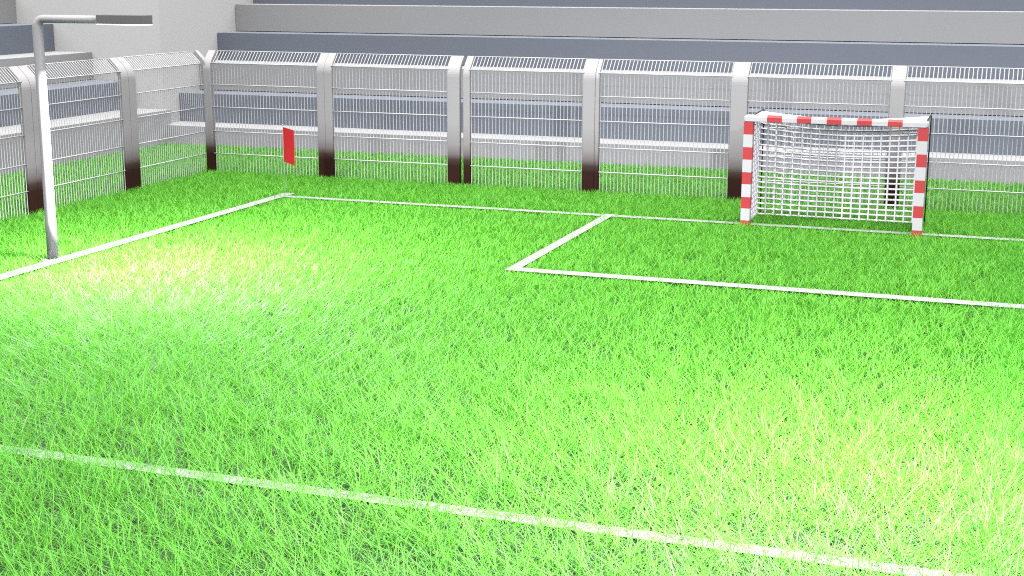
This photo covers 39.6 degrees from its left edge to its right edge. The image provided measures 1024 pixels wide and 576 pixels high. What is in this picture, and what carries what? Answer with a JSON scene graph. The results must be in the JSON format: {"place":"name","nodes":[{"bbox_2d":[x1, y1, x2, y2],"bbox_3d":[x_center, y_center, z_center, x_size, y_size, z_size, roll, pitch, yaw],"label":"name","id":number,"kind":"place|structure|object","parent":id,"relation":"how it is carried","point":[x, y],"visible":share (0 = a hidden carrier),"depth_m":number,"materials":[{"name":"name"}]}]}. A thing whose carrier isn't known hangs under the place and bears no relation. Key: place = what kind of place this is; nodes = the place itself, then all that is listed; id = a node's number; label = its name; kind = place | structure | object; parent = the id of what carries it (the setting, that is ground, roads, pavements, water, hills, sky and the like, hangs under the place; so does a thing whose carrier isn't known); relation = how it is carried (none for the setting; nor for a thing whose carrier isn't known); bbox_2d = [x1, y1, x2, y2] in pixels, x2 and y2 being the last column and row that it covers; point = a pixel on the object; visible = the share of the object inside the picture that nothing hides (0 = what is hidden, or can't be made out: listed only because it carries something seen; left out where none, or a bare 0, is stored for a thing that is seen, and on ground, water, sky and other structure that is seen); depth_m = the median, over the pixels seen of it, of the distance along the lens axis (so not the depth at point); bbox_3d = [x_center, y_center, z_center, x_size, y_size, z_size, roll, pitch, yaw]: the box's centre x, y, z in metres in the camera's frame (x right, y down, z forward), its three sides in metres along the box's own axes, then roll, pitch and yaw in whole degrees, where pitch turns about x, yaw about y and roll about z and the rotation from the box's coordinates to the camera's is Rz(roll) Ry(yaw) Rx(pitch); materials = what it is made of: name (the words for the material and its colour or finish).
{"place":"outdoors","nodes":[
{"label":"outdoors","id":0,"kind":"place"},
{"bbox_2d":[0,140,1023,575],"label":"ground","id":1,"kind":"structure","parent":0,"point":[408,548],"depth_m":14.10,"materials":[{"name":"green plant"}]},
{"bbox_2d":[0,0,170,176],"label":"spectator stand","id":2,"kind":"object","parent":1,"relation":"on","point":[16,43],"visible":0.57,"depth_m":38.38,"materials":[{"name":"grey concrete"}]},
{"bbox_2d":[32,14,152,262],"bbox_3d":[-6.779,-2.356,23.078,2.270,4.093,0.360,5,13,19],"label":"floodlight","id":3,"kind":"object","parent":1,"relation":"on","point":[45,141],"visible":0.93,"depth_m":23.17,"materials":[{"name":"white metal"}]},
{"bbox_2d":[0,50,205,219],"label":"fence","id":4,"kind":"object","parent":1,"relation":"on","point":[23,77],"visible":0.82,"depth_m":30.48,"materials":[{"name":"white metal"}]},
{"bbox_2d":[15,0,253,122],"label":"corner wall","id":5,"kind":"structure","parent":1,"relation":"on","point":[192,26],"depth_m":40.66,"materials":[{"name":"grey concrete"}]},
{"bbox_2d":[0,193,294,279],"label":"touchline","id":6,"kind":"object","parent":1,"relation":"on","point":[69,257],"visible":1,"depth_m":25.52,"materials":[{"name":"white paint"}]},
{"bbox_2d":[282,124,294,191],"bbox_3d":[-4.731,-2.647,30.221,0.034,1.615,0.659,-7,14,-30],"label":"corner flag","id":7,"kind":"object","parent":1,"relation":"on","point":[288,147],"visible":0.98,"depth_m":30.16,"materials":[{"name":"red fabric"}]},
{"bbox_2d":[1,445,979,575],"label":"halfway line","id":8,"kind":"object","parent":1,"relation":"on","point":[529,521],"visible":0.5,"depth_m":12.54,"materials":[{"name":"white paint"}]},
{"bbox_2d":[167,0,1023,185],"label":"spectator stand","id":9,"kind":"object","parent":1,"relation":"on","point":[967,33],"visible":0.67,"depth_m":38.11,"materials":[{"name":"grey concrete"}]},
{"bbox_2d":[203,50,1023,216],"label":"fence","id":10,"kind":"object","parent":1,"relation":"on","point":[592,121],"visible":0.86,"depth_m":31.16,"materials":[{"name":"white metal"}]},
{"bbox_2d":[285,195,1023,240],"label":"goal line","id":11,"kind":"object","parent":1,"relation":"on","point":[895,232],"visible":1,"depth_m":27.91,"materials":[{"name":"white paint"}]},
{"bbox_2d":[505,214,1023,308],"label":"goal area line","id":12,"kind":"object","parent":1,"relation":"on","point":[521,264],"visible":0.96,"depth_m":22.05,"materials":[{"name":"white paint"}]},
{"bbox_2d":[740,109,931,238],"bbox_3d":[6.163,-2.215,27.049,3.345,2.183,1.313,5,13,19],"label":"goal","id":13,"kind":"object","parent":1,"relation":"on","point":[751,161],"visible":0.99,"depth_m":27.43,"materials":[{"name":"white paint"}]}
]}

